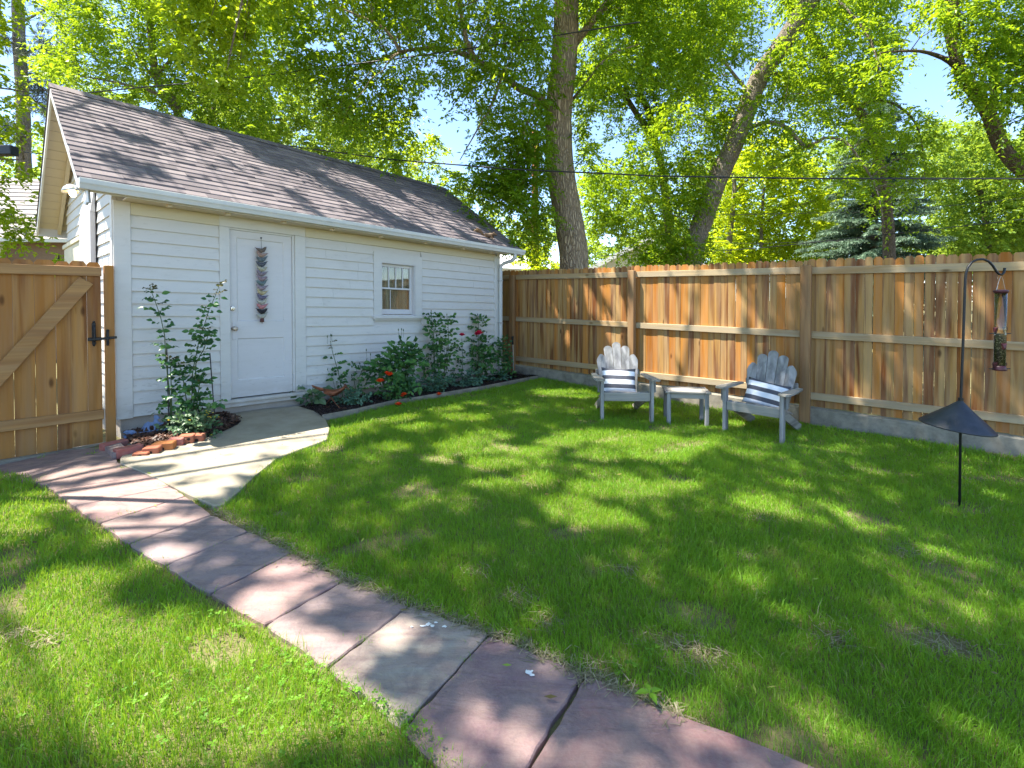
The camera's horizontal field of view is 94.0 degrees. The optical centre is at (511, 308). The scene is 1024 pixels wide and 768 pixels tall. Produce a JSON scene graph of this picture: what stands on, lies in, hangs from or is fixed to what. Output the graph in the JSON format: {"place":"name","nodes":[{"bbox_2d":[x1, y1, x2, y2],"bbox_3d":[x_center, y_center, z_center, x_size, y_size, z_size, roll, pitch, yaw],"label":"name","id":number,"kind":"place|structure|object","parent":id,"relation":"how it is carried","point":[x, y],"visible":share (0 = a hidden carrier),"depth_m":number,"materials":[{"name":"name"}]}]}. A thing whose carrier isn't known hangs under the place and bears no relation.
{"place":"outdoors","nodes":[
{"label":"outdoors","id":0,"kind":"place"},
{"bbox_2d":[120,406,329,508],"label":"concrete path","id":1,"kind":"structure","parent":0,"point":[247,446],"depth_m":4.25,"materials":[{"name":"grey concrete"}]},
{"bbox_2d":[105,443,123,458],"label":"flagstone","id":2,"kind":"object","parent":1,"relation":"on","point":[109,450],"visible":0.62,"depth_m":4.29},
{"bbox_2d":[113,443,143,459],"bbox_3d":[-3.391,1.264,4.222,0.095,0.085,0.200,1,1,32],"label":"brick","id":3,"kind":"object","parent":1,"relation":"on","point":[125,450],"visible":0.66,"depth_m":4.19,"materials":[{"name":"red brick"}]},
{"bbox_2d":[132,451,149,455],"bbox_3d":[-3.244,1.285,4.185,0.120,0.055,0.092,0,1,-14],"label":"brick","id":4,"kind":"object","parent":1,"relation":"on","point":[140,453],"visible":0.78,"depth_m":4.15,"materials":[{"name":"brick"}]},
{"bbox_2d":[142,444,162,453],"bbox_3d":[-3.200,1.270,4.247,0.125,0.085,0.102,0,1,-16],"label":"brick","id":5,"kind":"object","parent":1,"relation":"on","point":[154,449],"visible":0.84,"depth_m":4.21,"materials":[{"name":"brick"}]},
{"bbox_2d":[151,440,176,449],"bbox_3d":[-3.171,1.264,4.349,0.170,0.095,0.102,0,1,-18],"label":"brick","id":6,"kind":"object","parent":1,"relation":"on","point":[169,444],"visible":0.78,"depth_m":4.33,"materials":[{"name":"orange brick"}]},
{"bbox_2d":[168,437,184,445],"bbox_3d":[-3.149,1.263,4.478,0.125,0.095,0.102,0,1,-20],"label":"brick","id":7,"kind":"object","parent":1,"relation":"on","point":[180,441],"visible":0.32,"depth_m":4.45,"materials":[{"name":"red brick"}]},
{"bbox_2d":[179,433,195,443],"bbox_3d":[-3.102,1.258,4.556,0.125,0.105,0.102,0,1,-20],"label":"brick","id":8,"kind":"object","parent":1,"relation":"on","point":[189,438],"visible":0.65,"depth_m":4.53,"materials":[{"name":"brick"}]},
{"bbox_2d":[195,432,205,441],"bbox_3d":[-3.046,1.264,4.625,0.115,0.095,0.102,0,1,-20],"label":"brick","id":9,"kind":"object","parent":1,"relation":"on","point":[201,436],"visible":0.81,"depth_m":4.59,"materials":[{"name":"brick"}]},
{"bbox_2d":[0,417,1006,728],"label":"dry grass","id":10,"kind":"structure","parent":0,"point":[518,641],"depth_m":2.12,"materials":[{"name":"plant"}]},
{"bbox_2d":[0,307,1023,767],"bbox_3d":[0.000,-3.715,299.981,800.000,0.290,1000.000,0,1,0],"label":"ground","id":11,"kind":"structure","parent":0,"point":[774,739],"depth_m":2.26,"materials":[{"name":"green plant"}]},
{"bbox_2d":[0,145,18,156],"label":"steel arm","id":12,"kind":"object","parent":11,"relation":"on","point":[9,151],"visible":1,"depth_m":3.16},
{"bbox_2d":[0,0,63,258],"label":"maple tree","id":13,"kind":"object","parent":11,"relation":"on","point":[11,212],"visible":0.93,"depth_m":8.30,"materials":[{"name":"green plant"}]},
{"bbox_2d":[0,178,66,359],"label":"neighbour house","id":14,"kind":"structure","parent":11,"relation":"on","point":[18,194],"depth_m":12.86,"materials":[{"name":"brown"}]},
{"bbox_2d":[0,0,103,178],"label":"tree","id":15,"kind":"object","parent":11,"relation":"on","point":[16,51],"visible":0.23,"depth_m":17.46,"materials":[{"name":"plant"}]},
{"bbox_2d":[0,441,105,464],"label":"gate threshold","id":16,"kind":"object","parent":11,"relation":"on","point":[8,460],"visible":0.07,"depth_m":4.39,"materials":[{"name":"concrete"}]},
{"bbox_2d":[49,252,63,263],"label":"shrub","id":17,"kind":"object","parent":11,"relation":"on","point":[55,260],"visible":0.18,"depth_m":7.64,"materials":[{"name":"green plant"}]},
{"bbox_2d":[0,447,116,481],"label":"flagstone","id":18,"kind":"object","parent":11,"relation":"on","point":[60,460],"visible":0.48,"depth_m":4.12,"materials":[{"name":"stone"}]},
{"bbox_2d":[7,462,125,487],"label":"flagstone","id":19,"kind":"object","parent":11,"relation":"on","point":[65,474],"visible":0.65,"depth_m":3.77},
{"bbox_2d":[46,467,147,492],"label":"flagstone","id":20,"kind":"object","parent":11,"relation":"on","point":[119,474],"visible":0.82,"depth_m":3.64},
{"bbox_2d":[54,476,168,509],"bbox_3d":[-2.901,1.338,3.471,0.629,0.085,0.419,-1,1,-42],"label":"flagstone","id":21,"kind":"object","parent":11,"relation":"on","point":[76,496],"visible":0.77,"depth_m":3.43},
{"bbox_2d":[99,438,128,450],"bbox_3d":[-3.719,1.283,4.463,0.095,0.075,0.200,1,1,28],"label":"brick","id":22,"kind":"object","parent":11,"relation":"on","point":[123,441],"visible":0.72,"depth_m":4.43,"materials":[{"name":"red brick"}]},
{"bbox_2d":[76,487,183,526],"bbox_3d":[-2.585,1.353,3.267,0.398,0.079,0.519,1,1,36],"label":"flagstone","id":23,"kind":"object","parent":11,"relation":"on","point":[105,510],"visible":0.77,"depth_m":3.21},
{"bbox_2d":[101,497,210,547],"bbox_3d":[-2.254,1.369,3.054,0.436,0.079,0.493,1,1,31],"label":"flagstone","id":24,"kind":"object","parent":11,"relation":"on","point":[155,520],"visible":0.78,"depth_m":3.01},
{"bbox_2d":[16,0,301,144],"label":"elm tree","id":25,"kind":"object","parent":11,"relation":"on","point":[171,98],"visible":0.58,"depth_m":13.23,"materials":[{"name":"green plant"}]},
{"bbox_2d":[122,411,241,448],"bbox_3d":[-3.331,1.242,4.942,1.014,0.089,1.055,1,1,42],"label":"mulch","id":26,"kind":"object","parent":11,"relation":"on","point":[134,437],"visible":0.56,"depth_m":4.74,"materials":[{"name":"brown wood"}]},
{"bbox_2d":[123,415,167,438],"bbox_3d":[-3.634,1.175,4.739,0.441,0.227,0.034,0,1,-6],"label":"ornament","id":27,"kind":"object","parent":26,"relation":"on","point":[148,424],"visible":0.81,"depth_m":4.74,"materials":[{"name":"blue metal"}]},
{"bbox_2d":[137,283,184,431],"bbox_3d":[-3.504,0.515,4.819,0.441,1.545,0.281,0,1,0],"label":"climbing rose","id":28,"kind":"object","parent":26,"relation":"on","point":[166,402],"visible":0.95,"depth_m":4.80,"materials":[{"name":"green plant"}]},
{"bbox_2d":[154,404,223,437],"bbox_3d":[-3.193,1.168,4.731,0.702,0.436,0.367,0,1,0],"label":"flowering plant","id":29,"kind":"object","parent":26,"relation":"on","point":[198,420],"visible":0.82,"depth_m":4.71,"materials":[{"name":"green plant"}]},
{"bbox_2d":[164,279,227,429],"bbox_3d":[-3.193,0.496,4.843,0.622,1.587,0.340,0,1,0],"label":"climbing rose","id":30,"kind":"object","parent":26,"relation":"on","point":[197,380],"visible":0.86,"depth_m":4.83,"materials":[{"name":"green plant"}]},
{"bbox_2d":[130,516,247,568],"bbox_3d":[-1.903,1.385,2.825,0.405,0.079,0.461,1,1,30],"label":"flagstone","id":31,"kind":"object","parent":11,"relation":"on","point":[186,540],"visible":0.75,"depth_m":2.79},
{"bbox_2d":[167,532,289,596],"bbox_3d":[-1.539,1.402,2.617,0.434,0.079,0.462,1,1,30],"label":"flagstone","id":32,"kind":"object","parent":11,"relation":"on","point":[226,563],"visible":0.78,"depth_m":2.57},
{"bbox_2d":[38,447,481,711],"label":"weeds","id":33,"kind":"object","parent":11,"relation":"on","point":[198,501],"visible":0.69,"depth_m":2.75,"materials":[{"name":"green plant"}]},
{"bbox_2d":[211,555,342,627],"bbox_3d":[-1.163,1.421,2.399,0.445,0.080,0.445,1,1,30],"label":"flagstone","id":34,"kind":"object","parent":11,"relation":"on","point":[285,585],"visible":0.81,"depth_m":2.36,"materials":[{"name":"pink stone"}]},
{"bbox_2d":[35,82,525,438],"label":"shed","id":35,"kind":"structure","parent":11,"relation":"on","point":[188,214],"depth_m":6.12,"materials":[{"name":"wood"}]},
{"bbox_2d":[61,184,90,204],"bbox_3d":[-4.026,-1.050,4.397,0.210,0.184,0.146,0,1,0],"label":"wall lamp","id":36,"kind":"object","parent":35,"relation":"attached to","point":[71,190],"visible":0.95,"depth_m":4.39,"materials":[{"name":"metal"}]},
{"bbox_2d":[229,229,292,397],"bbox_3d":[-3.094,0.073,5.921,0.105,2.022,0.733,1,1,42],"label":"door","id":37,"kind":"structure","parent":35,"relation":"in","point":[261,352],"depth_m":5.92,"materials":[{"name":"paint"}]},
{"bbox_2d":[255,237,268,321],"bbox_3d":[-3.086,-0.346,5.887,0.057,1.066,0.172,1,1,42],"label":"bird garland","id":38,"kind":"object","parent":37,"relation":"hanging from","point":[261,282],"visible":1,"depth_m":5.87},
{"bbox_2d":[372,251,423,320],"bbox_3d":[-1.866,-0.300,7.494,0.375,1.120,0.915,1,1,42],"label":"window","id":39,"kind":"structure","parent":35,"relation":"in","point":[397,283],"depth_m":7.45,"materials":[{"name":"paint"}]},
{"bbox_2d":[473,228,496,239],"bbox_3d":[-0.493,-1.351,8.730,0.471,0.236,0.159,0,1,9],"label":"squirrel","id":40,"kind":"object","parent":35,"relation":"on","point":[488,235],"visible":0.92,"depth_m":8.69,"materials":[{"name":"fur"}]},
{"bbox_2d":[183,57,386,169],"bbox_3d":[-8.549,-4.147,17.435,8.798,11.120,4.367,0,1,0],"label":"elm tree","id":41,"kind":"object","parent":11,"relation":"on","point":[296,118],"visible":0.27,"depth_m":16.52,"materials":[{"name":"green plant"}]},
{"bbox_2d":[143,0,502,123],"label":"maple tree","id":42,"kind":"object","parent":11,"relation":"on","point":[201,11],"visible":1,"depth_m":7.37,"materials":[{"name":"green plant"}]},
{"bbox_2d":[267,582,405,670],"bbox_3d":[-0.790,1.438,2.188,0.426,0.080,0.460,1,1,33],"label":"flagstone","id":43,"kind":"object","parent":11,"relation":"on","point":[339,619],"visible":0.76,"depth_m":2.14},
{"bbox_2d":[248,106,524,238],"bbox_3d":[-5.098,-3.506,18.446,11.681,9.800,3.920,0,1,0],"label":"elm tree","id":44,"kind":"object","parent":11,"relation":"on","point":[431,140],"visible":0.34,"depth_m":18.07,"materials":[{"name":"green plant"}]},
{"bbox_2d":[330,608,486,732],"bbox_3d":[-0.423,1.453,1.972,0.426,0.080,0.546,1,1,31],"label":"flagstone","id":45,"kind":"object","parent":11,"relation":"on","point":[407,657],"visible":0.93,"depth_m":1.93,"materials":[{"name":"grey stone"}]},
{"bbox_2d":[300,370,535,415],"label":"mulch","id":46,"kind":"object","parent":11,"relation":"on","point":[319,409],"visible":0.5,"depth_m":6.74,"materials":[{"name":"brown wood"}]},
{"bbox_2d":[280,385,333,404],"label":"plant","id":47,"kind":"object","parent":46,"relation":"on","point":[318,399],"visible":0.84,"depth_m":6.16,"materials":[{"name":"green plant"}]},
{"bbox_2d":[312,383,348,408],"bbox_3d":[-2.305,1.114,6.074,0.472,0.323,0.105,0,1,8],"label":"bird sculpture","id":48,"kind":"object","parent":46,"relation":"on","point":[332,392],"visible":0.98,"depth_m":6.05,"materials":[{"name":"brown metal"}]},
{"bbox_2d":[322,334,349,396],"bbox_3d":[-2.382,0.819,6.482,0.371,0.949,0.303,0,1,-17],"label":"rose bush","id":49,"kind":"object","parent":46,"relation":"on","point":[341,376],"visible":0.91,"depth_m":6.49,"materials":[{"name":"green plant"}]},
{"bbox_2d":[330,386,372,405],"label":"plant","id":50,"kind":"object","parent":46,"relation":"on","point":[350,401],"visible":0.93,"depth_m":6.25,"materials":[{"name":"green plant"}]},
{"bbox_2d":[347,349,370,397],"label":"rose bush","id":51,"kind":"object","parent":46,"relation":"on","point":[355,373],"visible":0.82,"depth_m":6.65,"materials":[{"name":"green plant"}]},
{"bbox_2d":[369,371,416,401],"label":"rose bush","id":52,"kind":"object","parent":46,"relation":"on","point":[385,393],"visible":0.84,"depth_m":6.58,"materials":[{"name":"green plant"}]},
{"bbox_2d":[361,328,430,398],"bbox_3d":[-1.642,0.795,6.701,1.028,1.038,0.603,0,1,0],"label":"rose bush","id":53,"kind":"object","parent":46,"relation":"on","point":[410,361],"visible":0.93,"depth_m":6.64,"materials":[{"name":"green plant"}]},
{"bbox_2d":[378,390,414,397],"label":"rose bush","id":54,"kind":"object","parent":46,"relation":"on","point":[403,393],"visible":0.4,"depth_m":6.74,"materials":[{"name":"red plant"}]},
{"bbox_2d":[411,372,456,391],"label":"plant","id":55,"kind":"object","parent":46,"relation":"on","point":[435,387],"visible":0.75,"depth_m":7.28,"materials":[{"name":"green plant"}]},
{"bbox_2d":[419,310,463,386],"bbox_3d":[-1.143,0.667,7.638,0.759,1.292,0.430,0,1,0],"label":"rose bush","id":56,"kind":"object","parent":46,"relation":"on","point":[443,364],"visible":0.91,"depth_m":7.62,"materials":[{"name":"green plant"}]},
{"bbox_2d":[451,333,473,379],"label":"rose bush","id":57,"kind":"object","parent":46,"relation":"on","point":[462,358],"visible":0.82,"depth_m":8.21,"materials":[{"name":"green plant"}]},
{"bbox_2d":[449,367,485,386],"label":"plant","id":58,"kind":"object","parent":46,"relation":"on","point":[467,375],"visible":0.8,"depth_m":7.86,"materials":[{"name":"green plant"}]},
{"bbox_2d":[465,313,499,379],"bbox_3d":[-0.546,0.698,8.456,0.683,1.243,0.586,0,1,0],"label":"rose bush","id":59,"kind":"object","parent":46,"relation":"on","point":[483,356],"visible":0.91,"depth_m":8.50,"materials":[{"name":"green plant"}]},
{"bbox_2d":[484,371,511,380],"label":"plant","id":60,"kind":"object","parent":46,"relation":"on","point":[504,378],"visible":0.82,"depth_m":8.58,"materials":[{"name":"green plant"}]},
{"bbox_2d":[489,334,516,376],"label":"rose bush","id":61,"kind":"object","parent":46,"relation":"on","point":[504,364],"visible":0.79,"depth_m":8.98,"materials":[{"name":"green plant"}]},
{"bbox_2d":[511,336,513,369],"bbox_3d":[0.010,0.938,9.494,0.046,0.765,0.046,-1,1,-45],"label":"garden rod","id":62,"kind":"object","parent":46,"relation":"on","point":[512,337],"visible":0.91,"depth_m":9.49,"materials":[{"name":"metal"}]},
{"bbox_2d":[322,375,537,419],"bbox_3d":[-0.887,1.307,7.397,0.128,0.168,4.456,1,1,39],"label":"bed edging","id":63,"kind":"object","parent":11,"relation":"on","point":[328,416],"visible":0.66,"depth_m":6.82,"materials":[{"name":"concrete"}]},
{"bbox_2d":[15,436,879,767],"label":"clover","id":64,"kind":"object","parent":11,"relation":"on","point":[307,742],"visible":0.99,"depth_m":1.69,"materials":[{"name":"green plant"}]},
{"bbox_2d":[405,637,580,767],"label":"flagstone","id":65,"kind":"object","parent":11,"relation":"on","point":[486,709],"visible":0.95,"depth_m":1.71,"materials":[{"name":"pink stone"}]},
{"bbox_2d":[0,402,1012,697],"bbox_3d":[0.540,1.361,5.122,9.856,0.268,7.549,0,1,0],"label":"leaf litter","id":66,"kind":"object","parent":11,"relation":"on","point":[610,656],"visible":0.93,"depth_m":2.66,"materials":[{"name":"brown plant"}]},
{"bbox_2d":[234,0,781,371],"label":"ash tree","id":67,"kind":"object","parent":11,"relation":"on","point":[554,104],"visible":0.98,"depth_m":9.57,"materials":[{"name":"green plant"}]},
{"bbox_2d":[87,21,639,92],"bbox_3d":[-3.438,-4.614,8.904,11.399,0.790,0.059,0,1,6],"label":"overhead wire","id":68,"kind":"object","parent":67,"relation":"attached to","point":[385,60],"visible":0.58,"depth_m":8.74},
{"bbox_2d":[0,70,1023,287],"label":"distant trees","id":69,"kind":"object","parent":11,"relation":"on","point":[827,149],"visible":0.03,"depth_m":28.12,"materials":[{"name":"green plant"}]},
{"bbox_2d":[500,255,529,271],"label":"white outbuilding","id":70,"kind":"structure","parent":11,"relation":"on","point":[515,267],"depth_m":23.07,"materials":[{"name":"paint"}]},
{"bbox_2d":[509,235,558,269],"bbox_3d":[0.850,-0.372,13.991,1.898,3.466,2.076,0,1,0],"label":"shrub","id":71,"kind":"object","parent":11,"relation":"on","point":[554,264],"visible":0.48,"depth_m":13.73,"materials":[{"name":"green plant"}]},
{"bbox_2d":[591,342,660,423],"bbox_3d":[1.460,0.986,6.396,0.806,1.007,0.994,0,1,2],"label":"garden chair","id":72,"kind":"object","parent":11,"relation":"on","point":[618,357],"visible":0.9,"depth_m":6.43,"materials":[{"name":"grey wood"}]},
{"bbox_2d":[601,367,635,391],"bbox_3d":[1.430,0.969,6.392,0.460,0.345,0.136,2,-19,2],"label":"cushion","id":73,"kind":"object","parent":72,"relation":"on","point":[619,380],"visible":0.91,"depth_m":6.34,"materials":[{"name":"white fabric"}]},
{"bbox_2d":[635,683,661,704],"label":"seedling","id":74,"kind":"object","parent":11,"relation":"on","point":[650,691],"visible":0.98,"depth_m":1.77,"materials":[{"name":"green plant"}]},
{"bbox_2d":[589,238,708,268],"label":"white garage","id":75,"kind":"structure","parent":11,"relation":"on","point":[609,264],"depth_m":22.03,"materials":[{"name":"paint"}]},
{"bbox_2d":[549,0,778,262],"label":"ash tree","id":76,"kind":"object","parent":11,"relation":"on","point":[628,102],"visible":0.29,"depth_m":13.82,"materials":[{"name":"green plant"}]},
{"bbox_2d":[532,677,813,767],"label":"flagstone","id":77,"kind":"object","parent":11,"relation":"on","point":[598,729],"visible":1,"depth_m":1.60,"materials":[{"name":"pink stone"}]},
{"bbox_2d":[662,386,711,426],"bbox_3d":[2.214,1.251,6.088,0.544,0.445,0.396,0,1,11],"label":"side table","id":78,"kind":"object","parent":11,"relation":"on","point":[701,394],"visible":0.9,"depth_m":5.96,"materials":[{"name":"white wood"}]},
{"bbox_2d":[715,350,802,443],"bbox_3d":[3.061,1.042,5.800,0.806,1.007,0.994,1,1,45],"label":"garden chair","id":79,"kind":"object","parent":11,"relation":"on","point":[772,368],"visible":0.91,"depth_m":5.78,"materials":[{"name":"grey wood"}]},
{"bbox_2d":[742,377,790,406],"bbox_3d":[3.069,1.041,5.766,0.470,0.330,0.146,13,-15,41],"label":"cushion","id":80,"kind":"object","parent":79,"relation":"on","point":[759,392],"visible":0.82,"depth_m":5.73,"materials":[{"name":"white fabric"}]},
{"bbox_2d":[502,365,1023,456],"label":"concrete curb","id":81,"kind":"structure","parent":11,"relation":"on","point":[1002,443],"depth_m":5.85,"materials":[{"name":"grey concrete"}]},
{"bbox_2d":[502,252,1023,435],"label":"wooden fence","id":82,"kind":"object","parent":81,"relation":"on","point":[672,325],"visible":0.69,"depth_m":6.23,"materials":[{"name":"brown wood"}]},
{"bbox_2d":[576,0,963,268],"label":"ash tree","id":83,"kind":"object","parent":11,"relation":"on","point":[704,203],"visible":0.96,"depth_m":12.02,"materials":[{"name":"green plant"}]},
{"bbox_2d":[704,117,848,264],"bbox_3d":[13.113,-4.218,23.220,8.936,11.121,5.349,0,1,0],"label":"linden tree","id":84,"kind":"object","parent":11,"relation":"on","point":[746,162],"visible":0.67,"depth_m":22.71,"materials":[{"name":"green plant"}]},
{"bbox_2d":[757,0,954,316],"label":"ash tree","id":85,"kind":"object","parent":11,"relation":"on","point":[891,244],"visible":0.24,"depth_m":14.36,"materials":[{"name":"green plant"}]},
{"bbox_2d":[785,92,985,342],"bbox_3d":[13.785,-3.671,18.208,6.177,10.200,7.343,0,1,0],"label":"spruce tree","id":86,"kind":"object","parent":11,"relation":"on","point":[863,248],"visible":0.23,"depth_m":17.99,"materials":[{"name":"green plant"}]},
{"bbox_2d":[842,0,1023,225],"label":"ash tree","id":87,"kind":"object","parent":11,"relation":"on","point":[1005,39],"visible":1,"depth_m":9.71,"materials":[{"name":"green plant"}]},
{"bbox_2d":[918,258,1005,506],"bbox_3d":[3.484,0.625,3.703,0.497,2.027,0.459,1,1,42],"label":"feeder pole","id":88,"kind":"object","parent":11,"relation":"on","point":[960,416],"visible":1,"depth_m":3.68,"materials":[{"name":"metal"}]},
{"bbox_2d":[989,276,1010,370],"bbox_3d":[3.784,0.113,3.698,0.143,0.737,0.092,-1,1,-31],"label":"bird feeder","id":89,"kind":"object","parent":88,"relation":"hanging from","point":[999,363],"visible":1,"depth_m":3.69,"materials":[{"name":"black metal"}]},
{"bbox_2d":[901,114,1023,318],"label":"linden tree","id":90,"kind":"object","parent":11,"relation":"on","point":[987,243],"visible":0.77,"depth_m":19.92,"materials":[{"name":"green plant"}]},
{"bbox_2d":[0,0,1023,299],"label":"sky","id":91,"kind":"structure","parent":0,"point":[931,87],"materials":[{"name":"blue"}]},
{"bbox_2d":[287,145,1023,179],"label":"overhead wire","id":92,"kind":"object","parent":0,"point":[667,175],"visible":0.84,"depth_m":8.24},
{"bbox_2d":[590,229,852,243],"bbox_3d":[7.122,-2.852,17.878,10.654,0.970,0.173,0,1,11],"label":"overhead wire","id":93,"kind":"object","parent":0,"point":[767,243],"visible":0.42,"depth_m":17.42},
{"bbox_2d":[605,219,1022,255],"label":"overhead wire","id":94,"kind":"object","parent":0,"point":[858,237],"visible":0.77,"depth_m":15.39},
{"bbox_2d":[735,198,1021,214],"bbox_3d":[11.843,-3.433,15.875,12.022,0.464,0.152,0,1,8],"label":"overhead wire","id":95,"kind":"object","parent":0,"point":[869,211],"visible":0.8,"depth_m":15.99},
{"bbox_3d":[-5.694,0.654,2.954,0.100,2.160,2.652,1,1,42],"label":"wooden fence","id":96,"kind":"object","parent":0,"visible":0},
{"bbox_2d":[0,258,116,459],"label":"garden gate","id":97,"kind":"structure","parent":96,"relation":"attached to","point":[72,313],"depth_m":4.51,"materials":[{"name":"brown wood"}]}
]}

